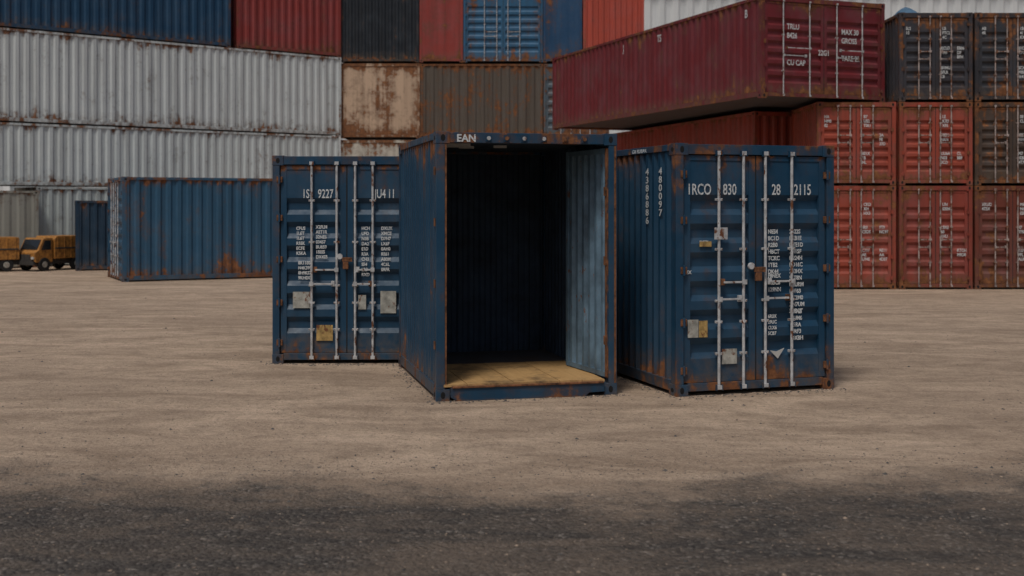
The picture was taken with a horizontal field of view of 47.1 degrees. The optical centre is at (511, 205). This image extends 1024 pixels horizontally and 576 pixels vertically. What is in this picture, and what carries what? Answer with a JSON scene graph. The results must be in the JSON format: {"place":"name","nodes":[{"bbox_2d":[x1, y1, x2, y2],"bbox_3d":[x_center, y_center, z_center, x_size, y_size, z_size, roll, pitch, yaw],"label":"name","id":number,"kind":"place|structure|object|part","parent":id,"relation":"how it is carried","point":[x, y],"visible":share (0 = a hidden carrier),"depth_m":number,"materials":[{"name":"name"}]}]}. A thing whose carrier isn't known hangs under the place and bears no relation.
{"place":"outdoors","nodes":[
{"label":"outdoors","id":0,"kind":"place"},
{"bbox_2d":[0,264,1023,575],"bbox_3d":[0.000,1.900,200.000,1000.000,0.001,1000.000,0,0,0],"label":"ground","id":1,"kind":"structure","parent":0,"point":[958,330],"depth_m":8.94,"materials":[{"name":"grey gravel"}]},
{"bbox_2d":[0,237,18,271],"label":"yellow truck","id":2,"kind":"object","parent":1,"relation":"on","point":[9,251],"visible":1,"depth_m":33.86,"materials":[{"name":"paint"}]},
{"bbox_2d":[0,191,38,267],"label":"shipping container","id":3,"kind":"object","parent":1,"relation":"on","point":[19,214],"visible":0.63,"depth_m":35.91,"materials":[{"name":"metal"}]},
{"bbox_2d":[17,235,74,270],"bbox_3d":[-13.632,1.395,34.765,0.912,1.010,1.866,0,0,30],"label":"yellow truck","id":4,"kind":"object","parent":1,"relation":"on","point":[42,253],"visible":0.73,"depth_m":34.30,"materials":[{"name":"paint"}]},
{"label":"windows","id":5,"kind":"part","parent":4,"relation":"part of","materials":[{"name":"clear glass"}]},
{"bbox_2d":[14,187,107,264],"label":"shipping container","id":6,"kind":"object","parent":1,"relation":"on","point":[56,210],"visible":0.2,"depth_m":37.24,"materials":[{"name":"metal"}]},
{"bbox_2d":[0,122,338,186],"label":"shipping container","id":7,"kind":"object","parent":6,"relation":"on","point":[46,155],"visible":0.66,"depth_m":38.70,"materials":[{"name":"metal"}]},
{"bbox_2d":[0,27,340,135],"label":"shipping container","id":8,"kind":"object","parent":7,"relation":"on","point":[46,77],"visible":0.87,"depth_m":39.34,"materials":[{"name":"metal"}]},
{"bbox_2d":[0,0,230,47],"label":"shipping container","id":9,"kind":"object","parent":8,"relation":"on","point":[202,22],"visible":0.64,"depth_m":38.65,"materials":[{"name":"metal"}]},
{"bbox_2d":[231,0,340,56],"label":"shipping container","id":10,"kind":"object","parent":8,"relation":"on","point":[309,27],"visible":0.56,"depth_m":42.21,"materials":[{"name":"metal"}]},
{"bbox_2d":[75,200,107,270],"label":"shipping container","id":11,"kind":"object","parent":1,"relation":"on","point":[91,234],"visible":0.24,"depth_m":34.40,"materials":[{"name":"metal"}]},
{"bbox_2d":[107,177,271,281],"bbox_3d":[-7.549,0.588,31.655,6.106,2.624,2.450,0,0,-27],"label":"shipping container","id":12,"kind":"object","parent":1,"relation":"on","point":[159,228],"visible":0.77,"depth_m":30.06,"materials":[{"name":"metal"}]},
{"bbox_2d":[109,182,121,275],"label":"door leaves","id":13,"kind":"structure","parent":12,"relation":"in","point":[119,183],"depth_m":30.23,"materials":[{"name":"paint"}]},
{"bbox_2d":[272,155,398,363],"bbox_3d":[-2.011,0.648,15.615,1.790,2.504,3.066,0,0,-1],"label":"shipping container","id":14,"kind":"object","parent":1,"relation":"on","point":[335,257],"visible":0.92,"depth_m":14.17,"materials":[{"name":"metal"}]},
{"bbox_2d":[281,165,398,352],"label":"door leaves","id":15,"kind":"structure","parent":14,"relation":"in","point":[295,208],"depth_m":14.18,"materials":[{"name":"paint"}]},
{"bbox_2d":[399,131,616,401],"bbox_3d":[-0.141,0.588,12.857,1.857,2.624,2.656,0,0,-13],"label":"open shipping container","id":16,"kind":"object","parent":1,"relation":"on","point":[507,265],"visible":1,"depth_m":13.06,"materials":[{"name":"metal"}]},
{"bbox_2d":[566,148,607,377],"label":"wall","id":17,"kind":"structure","parent":16,"relation":"in","point":[586,170],"depth_m":12.35,"materials":[{"name":"blue metal"}]},
{"bbox_2d":[617,143,833,396],"bbox_3d":[2.046,0.638,13.345,1.810,2.524,3.066,0,0,-17],"label":"shipping container","id":18,"kind":"object","parent":1,"relation":"on","point":[725,267],"visible":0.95,"depth_m":12.02,"materials":[{"name":"metal"}]},
{"bbox_2d":[684,155,824,382],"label":"door leaves","id":19,"kind":"structure","parent":18,"relation":"in","point":[700,286],"depth_m":11.96,"materials":[{"name":"paint"}]},
{"bbox_2d":[834,186,895,288],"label":"shipping container","id":20,"kind":"object","parent":1,"relation":"on","point":[864,236],"visible":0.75,"depth_m":26.73,"materials":[{"name":"metal"}]},
{"bbox_2d":[792,102,895,185],"bbox_3d":[7.825,-1.415,27.883,1.800,1.889,2.446,0,0,0],"label":"shipping container","id":21,"kind":"object","parent":20,"relation":"on","point":[860,137],"visible":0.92,"depth_m":26.73,"materials":[{"name":"metal"}]},
{"bbox_2d":[821,107,890,178],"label":"door leaves","id":22,"kind":"structure","parent":21,"relation":"in","point":[882,115],"depth_m":26.73,"materials":[{"name":"paint"}]},
{"bbox_2d":[834,191,890,283],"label":"door leaves","id":23,"kind":"structure","parent":20,"relation":"in","point":[882,199],"depth_m":26.73,"materials":[{"name":"paint"}]},
{"bbox_2d":[896,186,972,288],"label":"shipping container","id":24,"kind":"object","parent":1,"relation":"on","point":[934,236],"visible":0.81,"depth_m":26.73,"materials":[{"name":"metal"}]},
{"bbox_2d":[839,102,972,185],"bbox_3d":[9.630,-1.415,29.683,1.670,1.889,6.046,0,0,0],"label":"shipping container","id":25,"kind":"object","parent":24,"relation":"on","point":[934,143],"visible":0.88,"depth_m":26.73,"materials":[{"name":"metal"}]},
{"bbox_2d":[885,12,972,102],"bbox_3d":[9.630,-3.380,29.683,1.670,2.019,6.046,0,0,0],"label":"shipping container","id":26,"kind":"object","parent":25,"relation":"on","point":[928,57],"visible":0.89,"depth_m":26.73,"materials":[{"name":"metal"}]},
{"bbox_2d":[895,7,917,14],"bbox_3d":[9.340,-4.545,27.860,0.880,0.302,1.320,0,0,0],"label":"blue tarpaulin","id":27,"kind":"object","parent":26,"relation":"on","point":[907,10],"visible":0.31,"depth_m":27.49,"materials":[{"name":"blue plastic"}]},
{"bbox_2d":[903,18,967,95],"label":"door leaves","id":28,"kind":"structure","parent":26,"relation":"in","point":[959,25],"depth_m":26.73,"materials":[{"name":"paint"}]},
{"bbox_2d":[903,107,967,178],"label":"door leaves","id":29,"kind":"structure","parent":25,"relation":"in","point":[910,114],"depth_m":26.73,"materials":[{"name":"paint"}]},
{"bbox_2d":[903,191,967,283],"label":"door leaves","id":30,"kind":"structure","parent":24,"relation":"in","point":[910,198],"depth_m":26.73,"materials":[{"name":"paint"}]},
{"bbox_2d":[973,186,1023,288],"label":"shipping container","id":31,"kind":"object","parent":1,"relation":"on","point":[998,236],"visible":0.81,"depth_m":26.73,"materials":[{"name":"metal"}]},
{"bbox_2d":[927,102,1023,185],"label":"shipping container","id":32,"kind":"object","parent":31,"relation":"on","point":[998,143],"visible":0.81,"depth_m":26.73,"materials":[{"name":"metal"}]},
{"bbox_2d":[972,12,1023,101],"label":"shipping container","id":33,"kind":"object","parent":32,"relation":"on","point":[998,57],"visible":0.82,"depth_m":26.73,"materials":[{"name":"metal"}]},
{"bbox_2d":[979,18,1023,95],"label":"door leaves","id":34,"kind":"structure","parent":33,"relation":"in","point":[987,50],"depth_m":26.73,"materials":[{"name":"paint"}]},
{"bbox_2d":[979,107,1023,178],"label":"door leaves","id":35,"kind":"structure","parent":32,"relation":"in","point":[986,114],"depth_m":26.73,"materials":[{"name":"paint"}]},
{"bbox_2d":[979,191,1023,283],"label":"door leaves","id":36,"kind":"structure","parent":31,"relation":"in","point":[987,217],"depth_m":26.73,"materials":[{"name":"paint"}]},
{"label":"shipping container","id":37,"kind":"object","parent":1,"relation":"on","visible":0},
{"bbox_2d":[341,140,412,155],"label":"shipping container","id":38,"kind":"object","parent":37,"relation":"on","point":[369,147],"visible":0.31,"depth_m":43.62,"materials":[{"name":"metal"}]},
{"bbox_2d":[341,63,419,139],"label":"shipping container","id":39,"kind":"object","parent":38,"relation":"on","point":[380,101],"visible":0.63,"depth_m":43.62,"materials":[{"name":"metal"}]},
{"bbox_2d":[341,0,420,63],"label":"shipping container","id":40,"kind":"object","parent":39,"relation":"on","point":[380,31],"visible":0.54,"depth_m":43.63,"materials":[{"name":"metal"}]},
{"bbox_2d":[0,0,1023,190],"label":"warehouse","id":41,"kind":"structure","parent":0,"point":[657,13],"depth_m":75.05,"materials":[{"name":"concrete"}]},
{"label":"shipping container","id":42,"kind":"object","parent":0,"visible":0},
{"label":"shipping container","id":43,"kind":"object","parent":42,"relation":"on","visible":0},
{"bbox_2d":[420,64,542,137],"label":"shipping container","id":44,"kind":"object","parent":43,"relation":"on","point":[491,98],"visible":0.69,"depth_m":43.63,"materials":[{"name":"metal"}]},
{"bbox_2d":[419,0,463,63],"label":"shipping container","id":45,"kind":"object","parent":44,"relation":"on","point":[441,31],"visible":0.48,"depth_m":43.62,"materials":[{"name":"metal"}]},
{"bbox_2d":[463,0,542,63],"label":"shipping container","id":46,"kind":"object","parent":44,"relation":"on","point":[502,31],"visible":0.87,"depth_m":43.63,"materials":[{"name":"metal"}]},
{"bbox_2d":[466,0,539,58],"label":"door leaves","id":47,"kind":"structure","parent":46,"relation":"in","point":[529,9],"depth_m":43.63,"materials":[{"name":"paint"}]},
{"bbox_2d":[543,64,608,133],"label":"shipping container","id":48,"kind":"object","parent":43,"relation":"on","point":[547,98],"visible":0.17,"depth_m":43.63,"materials":[{"name":"metal"}]},
{"bbox_2d":[542,0,581,63],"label":"shipping container","id":49,"kind":"object","parent":48,"relation":"on","point":[562,27],"visible":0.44,"depth_m":43.62,"materials":[{"name":"metal"}]},
{"bbox_2d":[546,67,605,133],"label":"door leaves","id":50,"kind":"structure","parent":48,"relation":"in","point":[548,69],"depth_m":43.63,"materials":[{"name":"paint"}]},
{"bbox_2d":[582,0,643,48],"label":"shipping container","id":51,"kind":"object","parent":48,"relation":"on","point":[603,21],"visible":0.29,"depth_m":43.63,"materials":[{"name":"metal"}]},
{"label":"shipping container","id":52,"kind":"object","parent":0,"visible":0},
{"bbox_2d":[997,184,1023,185],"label":"shipping container","id":53,"kind":"object","parent":52,"relation":"on","point":[1011,185],"visible":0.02,"depth_m":32.50,"materials":[{"name":"metal"}]},
{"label":"shipping container","id":54,"kind":"object","parent":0,"visible":0},
{"bbox_2d":[613,111,838,185],"bbox_3d":[5.526,-1.422,35.200,2.410,1.884,11.512,0,0,-17],"label":"shipping container","id":55,"kind":"object","parent":54,"relation":"on","point":[760,128],"visible":0.35,"depth_m":30.98,"materials":[{"name":"metal"}]},
{"bbox_2d":[552,0,884,130],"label":"long shipping container","id":56,"kind":"object","parent":55,"relation":"on","point":[744,56],"visible":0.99,"depth_m":27.75,"materials":[{"name":"metal"}]},
{"bbox_2d":[765,1,880,96],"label":"door leaves","id":57,"kind":"structure","parent":56,"relation":"in","point":[823,17],"depth_m":26.50,"materials":[{"name":"paint"}]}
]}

